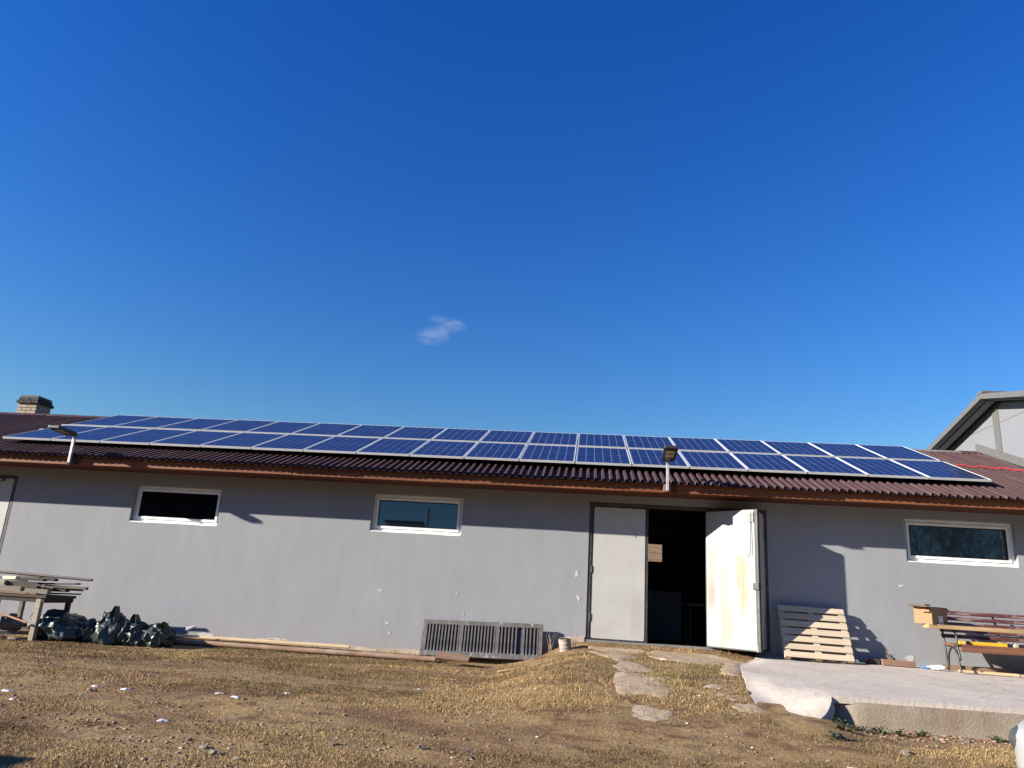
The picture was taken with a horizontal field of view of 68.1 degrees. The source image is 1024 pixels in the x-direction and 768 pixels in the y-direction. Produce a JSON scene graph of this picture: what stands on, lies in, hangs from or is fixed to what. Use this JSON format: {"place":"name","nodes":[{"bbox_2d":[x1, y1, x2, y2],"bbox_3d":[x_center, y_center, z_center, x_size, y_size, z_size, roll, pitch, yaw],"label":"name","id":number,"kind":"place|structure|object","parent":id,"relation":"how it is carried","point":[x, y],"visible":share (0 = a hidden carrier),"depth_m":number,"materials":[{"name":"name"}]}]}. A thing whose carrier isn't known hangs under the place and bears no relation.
{"place":"outdoors","nodes":[
{"label":"outdoors","id":0,"kind":"place"},
{"bbox_2d":[0,544,1016,767],"bbox_3d":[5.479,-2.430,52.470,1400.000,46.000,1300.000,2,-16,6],"label":"ground","id":1,"kind":"structure","parent":0,"point":[783,717],"depth_m":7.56,"materials":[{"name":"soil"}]},
{"bbox_2d":[0,592,76,640],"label":"work table","id":2,"kind":"object","parent":1,"relation":"on","point":[40,600],"visible":0.77,"depth_m":12.69,"materials":[{"name":"brown wood"}]},
{"bbox_2d":[0,590,39,594],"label":"scrap board","id":3,"kind":"object","parent":2,"relation":"on","point":[17,592],"visible":1,"depth_m":12.70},
{"bbox_2d":[0,585,25,590],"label":"scrap board","id":4,"kind":"object","parent":3,"relation":"on","point":[13,588],"visible":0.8,"depth_m":12.76,"materials":[{"name":"brown wood"}]},
{"bbox_2d":[6,580,41,587],"bbox_3d":[-8.282,3.398,12.857,0.570,0.095,0.120,2,-16,5],"label":"scrap board","id":5,"kind":"object","parent":4,"relation":"on","point":[22,584],"visible":0.89,"depth_m":12.80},
{"bbox_2d":[24,588,51,593],"bbox_3d":[-7.974,3.485,12.749,0.375,0.075,0.140,5,-16,-3],"label":"scrap board","id":6,"kind":"object","parent":2,"relation":"on","point":[38,591],"visible":1,"depth_m":12.68,"materials":[{"name":"brown wood"}]},
{"bbox_2d":[42,587,83,590],"bbox_3d":[-7.876,3.586,13.245,0.770,0.036,0.080,2,-16,5],"label":"scrap board","id":7,"kind":"object","parent":2,"relation":"on","point":[68,588],"visible":0.58,"depth_m":13.19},
{"bbox_2d":[45,585,88,589],"bbox_3d":[-7.808,3.561,13.270,0.800,0.045,0.070,2,-16,7],"label":"scrap board","id":8,"kind":"object","parent":7,"relation":"on","point":[72,587],"visible":0.68,"depth_m":13.23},
{"bbox_2d":[51,593,80,594],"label":"scrap board","id":9,"kind":"object","parent":2,"relation":"on","point":[68,593],"visible":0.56,"depth_m":13.04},
{"bbox_2d":[26,587,69,591],"bbox_3d":[-8.023,3.535,13.025,0.820,0.050,0.120,1,-16,6],"label":"scrap board","id":10,"kind":"object","parent":9,"relation":"on","point":[60,590],"visible":0.49,"depth_m":12.95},
{"bbox_2d":[42,583,80,584],"bbox_3d":[-7.811,3.441,13.049,0.731,0.028,0.120,-1,-16,4],"label":"scrap board","id":11,"kind":"object","parent":10,"relation":"on","point":[61,583],"visible":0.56,"depth_m":12.99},
{"bbox_2d":[19,578,46,580],"bbox_3d":[-8.207,3.351,12.986,0.450,0.035,0.100,1,-16,7],"label":"scrap board","id":12,"kind":"object","parent":11,"relation":"on","point":[32,579],"visible":1,"depth_m":12.94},
{"bbox_2d":[40,577,58,580],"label":"scrap board","id":13,"kind":"object","parent":11,"relation":"on","point":[51,579],"visible":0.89,"depth_m":13.02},
{"bbox_2d":[18,575,39,578],"bbox_3d":[-8.330,3.348,13.112,0.421,0.050,0.090,1,-16,9],"label":"scrap board","id":14,"kind":"object","parent":13,"relation":"on","point":[35,577],"visible":0.64,"depth_m":13.07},
{"bbox_2d":[0,570,92,580],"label":"long pipe","id":15,"kind":"object","parent":14,"relation":"on","point":[48,576],"visible":1,"depth_m":13.17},
{"bbox_2d":[28,609,86,640],"bbox_3d":[-7.675,4.120,12.898,0.872,0.556,0.802,2,-16,6],"label":"plastic bag","id":16,"kind":"object","parent":1,"relation":"on","point":[58,625],"visible":0.79,"depth_m":12.65,"materials":[{"name":"plastic"}]},
{"bbox_2d":[73,618,96,642],"bbox_3d":[-7.159,4.191,12.909,0.532,0.400,0.496,2,-16,6],"label":"plastic bag","id":17,"kind":"object","parent":1,"relation":"on","point":[83,631],"visible":0.48,"depth_m":12.73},
{"bbox_2d":[90,606,129,644],"bbox_3d":[-6.794,4.091,12.871,0.596,0.630,0.662,2,-16,6],"label":"plastic bag","id":18,"kind":"object","parent":1,"relation":"on","point":[106,629],"visible":0.84,"depth_m":12.65,"materials":[{"name":"plastic"}]},
{"bbox_2d":[115,614,147,646],"bbox_3d":[-6.354,4.170,12.850,0.550,0.515,0.526,2,-16,6],"label":"plastic bag","id":19,"kind":"object","parent":1,"relation":"on","point":[131,633],"visible":0.76,"depth_m":12.66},
{"bbox_2d":[139,621,175,647],"bbox_3d":[-6.007,4.232,12.833,0.630,0.434,0.557,-11,-21,41],"label":"plastic bag","id":20,"kind":"object","parent":1,"relation":"on","point":[162,634],"visible":0.91,"depth_m":12.65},
{"bbox_2d":[175,634,349,648],"bbox_3d":[-4.506,4.495,13.259,3.431,0.030,0.076,1,11,7],"label":"wooden lath","id":21,"kind":"object","parent":1,"relation":"on","point":[264,641],"visible":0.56,"depth_m":13.21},
{"bbox_2d":[174,638,435,661],"bbox_3d":[-3.708,4.505,12.858,4.902,0.093,0.106,2,-16,6],"label":"rusty pipe","id":22,"kind":"object","parent":1,"relation":"on","point":[308,650],"visible":0.89,"depth_m":12.79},
{"bbox_2d":[435,652,469,662],"bbox_3d":[-0.970,4.461,12.375,0.564,0.036,0.140,3,15,13],"label":"short plank","id":23,"kind":"object","parent":1,"relation":"on","point":[452,657],"visible":1,"depth_m":12.36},
{"bbox_2d":[419,619,542,660],"bbox_3d":[-0.513,4.330,12.823,2.072,0.631,0.242,2,-16,6],"label":"iron grating","id":24,"kind":"object","parent":1,"relation":"on","point":[498,640],"visible":0.95,"depth_m":12.82,"materials":[{"name":"metal"}]},
{"bbox_2d":[1,644,972,764],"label":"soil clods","id":25,"kind":"object","parent":1,"relation":"on","point":[327,708],"visible":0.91,"depth_m":7.48,"materials":[{"name":"soil"}]},
{"bbox_2d":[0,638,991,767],"bbox_3d":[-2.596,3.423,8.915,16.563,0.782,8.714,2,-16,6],"label":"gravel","id":26,"kind":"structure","parent":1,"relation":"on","point":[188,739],"depth_m":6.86,"materials":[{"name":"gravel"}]},
{"bbox_2d":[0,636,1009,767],"bbox_3d":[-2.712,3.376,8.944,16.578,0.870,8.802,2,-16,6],"label":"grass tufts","id":27,"kind":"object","parent":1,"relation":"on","point":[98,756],"visible":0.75,"depth_m":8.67,"materials":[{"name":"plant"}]},
{"bbox_2d":[0,395,1023,673],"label":"long building","id":28,"kind":"structure","parent":1,"relation":"on","point":[382,553],"depth_m":13.45,"materials":[{"name":"grey paint"}]},
{"bbox_2d":[0,477,15,540],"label":"door leaf","id":29,"kind":"structure","parent":28,"relation":"in","point":[6,484],"depth_m":14.56,"materials":[{"name":"paint"}]},
{"bbox_2d":[48,425,77,464],"bbox_3d":[-8.025,1.094,13.570,0.224,0.574,0.733,2,-16,6],"label":"solar lamp","id":30,"kind":"object","parent":28,"relation":"attached to","point":[65,432],"visible":1,"depth_m":13.70,"materials":[{"name":"metal"}]},
{"bbox_2d":[131,485,222,525],"bbox_3d":[-6.292,2.295,14.269,1.721,0.697,0.158,2,-16,6],"label":"window","id":31,"kind":"structure","parent":28,"relation":"in","point":[167,505],"depth_m":14.30,"materials":[{"name":"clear glass"}]},
{"bbox_2d":[371,494,463,535],"bbox_3d":[-1.725,2.390,13.817,1.671,0.694,0.158,2,-16,6],"label":"window","id":32,"kind":"structure","parent":28,"relation":"in","point":[409,514],"depth_m":13.85,"materials":[{"name":"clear glass"}]},
{"bbox_2d":[589,506,646,642],"bbox_3d":[1.847,3.281,13.178,0.952,2.255,0.069,2,-16,6],"label":"door leaf","id":33,"kind":"structure","parent":28,"relation":"in","point":[618,568],"depth_m":13.15,"materials":[{"name":"paint"}]},
{"bbox_2d":[661,445,677,492],"bbox_3d":[2.620,1.409,12.496,0.282,0.669,0.718,2,-16,6],"label":"solar lamp","id":34,"kind":"object","parent":28,"relation":"attached to","point":[669,453],"visible":1,"depth_m":12.62,"materials":[{"name":"metal"}]},
{"bbox_2d":[705,509,762,652],"bbox_3d":[3.674,3.241,12.635,0.090,2.255,1.015,17,-21,-40],"label":"door leaf","id":35,"kind":"structure","parent":28,"relation":"in","point":[732,537],"depth_m":12.59,"materials":[{"name":"paint"}]},
{"bbox_2d":[759,512,766,650],"bbox_3d":[4.147,3.265,12.614,0.051,2.235,0.671,-4,-18,25],"label":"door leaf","id":36,"kind":"structure","parent":28,"relation":"in","point":[761,525],"depth_m":12.63,"materials":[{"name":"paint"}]},
{"bbox_2d":[903,519,1018,567],"bbox_3d":[7.576,2.700,12.861,1.781,0.740,0.158,2,-16,6],"label":"window","id":37,"kind":"structure","parent":28,"relation":"in","point":[958,542],"depth_m":12.89,"materials":[{"name":"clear glass"}]},
{"bbox_2d":[954,465,1023,470],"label":"red cable","id":38,"kind":"object","parent":28,"relation":"on","point":[989,467],"visible":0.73,"depth_m":14.74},
{"bbox_3d":[-0.805,1.239,15.953,18.580,0.070,0.058,2,-16,6],"label":"mounting rail","id":39,"kind":"object","parent":28,"relation":"attached to","visible":0},
{"bbox_2d":[70,415,157,426],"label":"solar module","id":40,"kind":"object","parent":39,"relation":"on","point":[111,421],"visible":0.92,"depth_m":17.34,"materials":[{"name":"blue glass"}]},
{"bbox_2d":[113,417,197,428],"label":"solar module","id":41,"kind":"object","parent":39,"relation":"on","point":[154,423],"visible":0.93,"depth_m":17.26,"materials":[{"name":"blue glass"}]},
{"bbox_2d":[157,418,235,430],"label":"solar module","id":42,"kind":"object","parent":39,"relation":"on","point":[198,424],"visible":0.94,"depth_m":17.15,"materials":[{"name":"blue glass"}]},
{"bbox_2d":[201,420,278,432],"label":"solar module","id":43,"kind":"object","parent":39,"relation":"on","point":[242,426],"visible":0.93,"depth_m":17.04,"materials":[{"name":"blue glass"}]},
{"bbox_2d":[246,421,319,433],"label":"solar module","id":44,"kind":"object","parent":39,"relation":"on","point":[280,427],"visible":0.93,"depth_m":16.94,"materials":[{"name":"blue glass"}]},
{"bbox_2d":[292,423,360,435],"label":"solar module","id":45,"kind":"object","parent":39,"relation":"on","point":[326,429],"visible":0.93,"depth_m":16.85,"materials":[{"name":"blue glass"}]},
{"bbox_2d":[338,425,403,437],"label":"solar module","id":46,"kind":"object","parent":39,"relation":"on","point":[375,431],"visible":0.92,"depth_m":16.74,"materials":[{"name":"blue glass"}]},
{"bbox_2d":[385,427,446,439],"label":"solar module","id":47,"kind":"object","parent":39,"relation":"on","point":[422,433],"visible":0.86,"depth_m":16.65,"materials":[{"name":"blue glass"}]},
{"bbox_2d":[432,428,489,441],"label":"solar module","id":48,"kind":"object","parent":39,"relation":"on","point":[464,435],"visible":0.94,"depth_m":16.54,"materials":[{"name":"blue glass"}]},
{"bbox_2d":[480,430,533,444],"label":"solar module","id":49,"kind":"object","parent":39,"relation":"on","point":[504,436],"visible":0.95,"depth_m":16.45,"materials":[{"name":"blue glass"}]},
{"bbox_2d":[528,432,577,446],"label":"solar module","id":50,"kind":"object","parent":39,"relation":"on","point":[554,438],"visible":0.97,"depth_m":16.33,"materials":[{"name":"blue glass"}]},
{"bbox_2d":[578,433,626,448],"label":"solar module","id":51,"kind":"object","parent":39,"relation":"on","point":[602,440],"visible":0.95,"depth_m":16.20,"materials":[{"name":"blue glass"}]},
{"bbox_2d":[624,435,673,449],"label":"solar module","id":52,"kind":"object","parent":39,"relation":"on","point":[646,442],"visible":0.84,"depth_m":16.21,"materials":[{"name":"blue glass"}]},
{"bbox_2d":[669,437,727,452],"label":"solar module","id":53,"kind":"object","parent":39,"relation":"on","point":[698,444],"visible":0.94,"depth_m":16.00,"materials":[{"name":"blue glass"}]},
{"bbox_2d":[715,439,779,454],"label":"solar module","id":54,"kind":"object","parent":39,"relation":"on","point":[745,446],"visible":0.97,"depth_m":15.90,"materials":[{"name":"blue glass"}]},
{"bbox_2d":[762,441,832,456],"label":"solar module","id":55,"kind":"object","parent":39,"relation":"on","point":[796,448],"visible":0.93,"depth_m":15.80,"materials":[{"name":"blue glass"}]},
{"bbox_2d":[809,442,885,458],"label":"solar module","id":56,"kind":"object","parent":39,"relation":"on","point":[845,450],"visible":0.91,"depth_m":15.70,"materials":[{"name":"blue glass"}]},
{"bbox_2d":[856,444,939,460],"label":"solar module","id":57,"kind":"object","parent":39,"relation":"on","point":[897,452],"visible":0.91,"depth_m":15.60,"materials":[{"name":"blue glass"}]},
{"bbox_2d":[558,637,571,651],"bbox_3d":[0.870,4.290,12.457,0.248,0.246,0.210,16,-20,-38],"label":"tin can","id":58,"kind":"object","parent":1,"relation":"on","point":[564,643],"visible":0.92,"depth_m":12.38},
{"bbox_2d":[587,646,643,660],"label":"concrete slab","id":59,"kind":"structure","parent":1,"relation":"on","point":[616,656],"depth_m":12.03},
{"bbox_2d":[613,661,655,672],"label":"concrete slab","id":60,"kind":"structure","parent":1,"relation":"on","point":[629,665],"depth_m":9.93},
{"bbox_2d":[613,672,669,698],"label":"concrete slab","id":61,"kind":"structure","parent":1,"relation":"on","point":[631,677],"depth_m":8.90,"materials":[{"name":"concrete"}]},
{"bbox_2d":[632,705,674,721],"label":"concrete slab","id":62,"kind":"structure","parent":1,"relation":"on","point":[644,714],"depth_m":7.97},
{"bbox_2d":[647,651,735,664],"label":"concrete slab","id":63,"kind":"structure","parent":1,"relation":"on","point":[692,658],"depth_m":11.79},
{"bbox_2d":[719,662,744,675],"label":"concrete slab","id":64,"kind":"structure","parent":1,"relation":"on","point":[730,668],"depth_m":10.19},
{"bbox_2d":[704,684,762,713],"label":"concrete slab","id":65,"kind":"structure","parent":1,"relation":"on","point":[739,707],"depth_m":8.29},
{"bbox_2d":[827,730,842,740],"bbox_3d":[3.195,3.467,7.475,0.175,0.076,0.163,-3,-17,22],"label":"green weed","id":66,"kind":"object","parent":1,"relation":"on","point":[838,735],"visible":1,"depth_m":7.48,"materials":[{"name":"green plant"}]},
{"bbox_2d":[832,717,852,728],"bbox_3d":[3.482,3.578,8.035,0.241,0.109,0.198,-3,-17,21],"label":"green weed","id":67,"kind":"object","parent":1,"relation":"on","point":[840,723],"visible":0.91,"depth_m":8.03,"materials":[{"name":"green plant"}]},
{"bbox_2d":[835,724,857,732],"bbox_3d":[3.426,3.538,7.812,0.238,0.077,0.145,2,-16,6],"label":"green weed","id":68,"kind":"object","parent":1,"relation":"on","point":[840,727],"visible":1,"depth_m":7.79,"materials":[{"name":"green plant"}]},
{"bbox_2d":[866,726,893,733],"bbox_3d":[3.879,3.661,8.018,0.252,0.071,0.174,2,-16,6],"label":"green weed","id":69,"kind":"object","parent":1,"relation":"on","point":[881,730],"visible":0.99,"depth_m":8.01,"materials":[{"name":"green plant"}]},
{"bbox_2d":[912,730,932,736],"bbox_3d":[4.331,3.678,7.967,0.215,0.071,0.186,2,-16,6],"label":"green weed","id":70,"kind":"object","parent":1,"relation":"on","point":[922,732],"visible":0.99,"depth_m":7.97,"materials":[{"name":"green plant"}]},
{"bbox_2d":[833,702,1023,739],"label":"kerb","id":71,"kind":"structure","parent":1,"relation":"on","point":[962,723],"depth_m":8.14,"materials":[{"name":"concrete"}]},
{"bbox_2d":[859,729,1008,746],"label":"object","id":72,"kind":"object","parent":1,"relation":"on","point":[943,739],"visible":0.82,"depth_m":7.92,"materials":[{"name":"plant"}]},
{"bbox_2d":[927,390,1023,500],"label":"white hall","id":73,"kind":"structure","parent":1,"relation":"on","point":[989,423],"depth_m":16.15,"materials":[{"name":"paint"}]},
{"bbox_2d":[987,734,1006,741],"bbox_3d":[5.067,3.703,7.921,0.190,0.073,0.141,-10,-21,39],"label":"green weed","id":74,"kind":"object","parent":1,"relation":"on","point":[997,739],"visible":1,"depth_m":7.91,"materials":[{"name":"green plant"}]},
{"bbox_2d":[1008,720,1023,767],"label":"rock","id":75,"kind":"object","parent":1,"relation":"on","point":[1016,737],"visible":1,"depth_m":6.00,"materials":[{"name":"white stone"}]},
{"bbox_2d":[0,0,1023,448],"label":"sky","id":76,"kind":"structure","parent":0,"point":[761,220],"materials":[{"name":"blue"}]},
{"bbox_2d":[647,590,680,641],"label":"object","id":77,"kind":"object","parent":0,"point":[663,615],"visible":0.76,"depth_m":15.37,"materials":[{"name":"black"}]},
{"bbox_2d":[682,603,705,643],"bbox_3d":[3.982,4.713,14.831,1.200,0.744,0.700,2,-16,6],"label":"table","id":78,"kind":"object","parent":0,"point":[688,606],"visible":0.46,"depth_m":14.66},
{"bbox_2d":[740,652,1023,719],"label":"pavement","id":79,"kind":"structure","parent":0,"point":[806,687],"depth_m":9.39,"materials":[{"name":"concrete"}]},
{"bbox_2d":[776,605,854,663],"bbox_3d":[4.912,4.071,12.325,1.075,0.864,0.571,2,-16,6],"label":"wooden pallet","id":80,"kind":"object","parent":79,"relation":"on","point":[814,633],"visible":0.99,"depth_m":12.26,"materials":[{"name":"brown wood"}]},
{"bbox_2d":[865,658,879,663],"bbox_3d":[5.792,4.455,12.176,0.205,0.075,0.100,2,-16,6],"label":"dark brick","id":81,"kind":"object","parent":79,"relation":"on","point":[871,661],"visible":1,"depth_m":12.13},
{"bbox_2d":[881,659,915,667],"bbox_3d":[6.151,4.447,12.067,0.491,0.088,0.100,2,-16,9],"label":"brown plank","id":82,"kind":"object","parent":79,"relation":"on","point":[901,663],"visible":1,"depth_m":12.02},
{"bbox_2d":[926,665,944,670],"bbox_3d":[6.599,4.412,11.799,0.255,0.084,0.081,-5,-18,28],"label":"plastic bottle","id":83,"kind":"object","parent":79,"relation":"on","point":[937,667],"visible":1,"depth_m":11.77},
{"bbox_2d":[940,664,1012,673],"bbox_3d":[7.354,4.515,12.003,1.032,0.075,0.060,1,-16,9],"label":"grey plank","id":84,"kind":"object","parent":79,"relation":"on","point":[986,669],"visible":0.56,"depth_m":11.97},
{"bbox_2d":[939,611,1023,672],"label":"park bench","id":85,"kind":"object","parent":79,"relation":"on","point":[1019,651],"visible":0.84,"depth_m":12.03,"materials":[{"name":"wood"}]},
{"bbox_2d":[923,623,1023,633],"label":"loose board","id":86,"kind":"object","parent":85,"relation":"on","point":[982,629],"visible":1,"depth_m":11.67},
{"bbox_2d":[906,603,949,624],"bbox_3d":[6.543,3.638,11.995,0.658,0.295,0.444,12,-18,-28],"label":"cardboard box","id":87,"kind":"object","parent":86,"relation":"on","point":[929,615],"visible":1,"depth_m":11.84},
{"bbox_2d":[958,641,1008,646],"bbox_3d":[7.309,4.032,11.752,0.740,0.054,0.048,2,-16,4],"label":"spirit level","id":88,"kind":"object","parent":85,"relation":"on","point":[983,643],"visible":0.9,"depth_m":11.73,"materials":[{"name":"yellow plastic"}]},
{"bbox_2d":[958,669,1019,676],"bbox_3d":[7.289,4.422,11.587,0.829,0.042,0.050,0,-16,14],"label":"pale stick","id":89,"kind":"object","parent":79,"relation":"on","point":[991,673],"visible":1,"depth_m":11.56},
{"bbox_3d":[-0.854,1.295,15.196,18.520,0.070,0.058,2,-16,6],"label":"mounting rail","id":90,"kind":"object","parent":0,"visible":0},
{"bbox_2d":[3,425,104,440],"bbox_3d":[-9.338,0.995,15.588,0.992,0.041,1.770,2,4,6],"label":"solar module","id":91,"kind":"object","parent":90,"relation":"on","point":[48,434],"visible":0.85,"depth_m":15.23,"materials":[{"name":"glass"}]},
{"bbox_2d":[100,429,195,444],"bbox_3d":[-7.324,1.062,15.381,0.992,0.042,1.770,2,4,6],"label":"solar module","id":92,"kind":"object","parent":90,"relation":"on","point":[146,437],"visible":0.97,"depth_m":15.19,"materials":[{"name":"blue glass"}]},
{"bbox_2d":[304,436,381,453],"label":"solar module","id":93,"kind":"object","parent":90,"relation":"on","point":[346,445],"visible":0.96,"depth_m":14.79,"materials":[{"name":"blue glass"}]},
{"bbox_2d":[628,448,688,468],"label":"solar module","id":94,"kind":"object","parent":90,"relation":"on","point":[646,457],"visible":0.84,"depth_m":14.04,"materials":[{"name":"blue glass"}]},
{"bbox_2d":[679,451,747,470],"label":"solar module","id":95,"kind":"object","parent":90,"relation":"on","point":[711,460],"visible":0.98,"depth_m":14.05,"materials":[{"name":"blue glass"}]},
{"bbox_3d":[-0.793,1.368,14.247,18.200,0.070,0.058,2,-16,6],"label":"mounting rail","id":96,"kind":"object","parent":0,"visible":0},
{"bbox_2d":[51,427,150,442],"bbox_3d":[-8.331,1.028,15.484,0.992,0.042,1.770,2,4,6],"label":"solar module","id":97,"kind":"object","parent":96,"relation":"on","point":[97,435],"visible":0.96,"depth_m":15.35,"materials":[{"name":"blue glass"}]},
{"bbox_2d":[150,431,241,446],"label":"solar module","id":98,"kind":"object","parent":96,"relation":"on","point":[196,439],"visible":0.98,"depth_m":15.08,"materials":[{"name":"blue glass"}]},
{"bbox_2d":[201,432,287,448],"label":"solar module","id":99,"kind":"object","parent":96,"relation":"on","point":[244,440],"visible":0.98,"depth_m":14.98,"materials":[{"name":"blue glass"}]},
{"bbox_2d":[252,434,334,451],"bbox_3d":[-4.305,1.161,15.071,0.992,0.041,1.770,2,4,6],"label":"solar module","id":100,"kind":"object","parent":96,"relation":"on","point":[293,442],"visible":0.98,"depth_m":14.88,"materials":[{"name":"blue glass"}]},
{"bbox_2d":[357,438,429,455],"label":"solar module","id":101,"kind":"object","parent":96,"relation":"on","point":[395,447],"visible":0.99,"depth_m":14.68,"materials":[{"name":"blue glass"}]},
{"bbox_2d":[410,440,477,458],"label":"solar module","id":102,"kind":"object","parent":96,"relation":"on","point":[446,449],"visible":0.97,"depth_m":14.55,"materials":[{"name":"blue glass"}]},
{"bbox_2d":[464,442,526,460],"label":"solar module","id":103,"kind":"object","parent":96,"relation":"on","point":[496,451],"visible":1,"depth_m":14.47,"materials":[{"name":"blue glass"}]},
{"bbox_2d":[520,444,575,463],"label":"solar module","id":104,"kind":"object","parent":96,"relation":"on","point":[549,453],"visible":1,"depth_m":14.37,"materials":[{"name":"blue glass"}]},
{"bbox_2d":[576,447,630,465],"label":"solar module","id":105,"kind":"object","parent":96,"relation":"on","point":[603,456],"visible":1,"depth_m":14.26,"materials":[{"name":"blue glass"}]},
{"bbox_2d":[731,453,806,473],"bbox_3d":[4.746,1.466,14.140,0.992,0.041,1.770,2,4,6],"label":"solar module","id":106,"kind":"object","parent":96,"relation":"on","point":[766,463],"visible":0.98,"depth_m":13.95,"materials":[{"name":"blue glass"}]},
{"bbox_2d":[783,455,867,476],"bbox_3d":[5.755,1.501,14.036,0.992,0.042,1.770,2,4,6],"label":"solar module","id":107,"kind":"object","parent":96,"relation":"on","point":[822,465],"visible":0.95,"depth_m":13.84,"materials":[{"name":"blue glass"}]},
{"bbox_2d":[836,457,928,478],"bbox_3d":[6.760,1.534,13.932,0.992,0.040,1.770,2,4,6],"label":"solar module","id":108,"kind":"object","parent":96,"relation":"on","point":[888,468],"visible":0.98,"depth_m":13.74,"materials":[{"name":"blue glass"}]},
{"bbox_2d":[890,459,991,481],"bbox_3d":[7.767,1.567,13.829,0.992,0.040,1.770,2,4,6],"label":"solar module","id":109,"kind":"object","parent":96,"relation":"on","point":[938,470],"visible":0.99,"depth_m":13.63,"materials":[{"name":"blue glass"}]},
{"bbox_3d":[-8.670,4.126,12.466,0.332,0.100,0.186,2,-16,6],"label":"base stone","id":110,"kind":"object","parent":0,"visible":0},
{"bbox_2d":[0,630,28,634],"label":"motor plank","id":111,"kind":"object","parent":110,"relation":"on","point":[22,632],"visible":0.53,"depth_m":12.63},
{"bbox_2d":[0,613,26,630],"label":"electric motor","id":112,"kind":"object","parent":111,"relation":"on","point":[8,624],"visible":0.93,"depth_m":12.59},
{"bbox_2d":[0,612,26,622],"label":"tan pipe","id":113,"kind":"object","parent":112,"relation":"on","point":[12,617],"visible":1,"depth_m":12.50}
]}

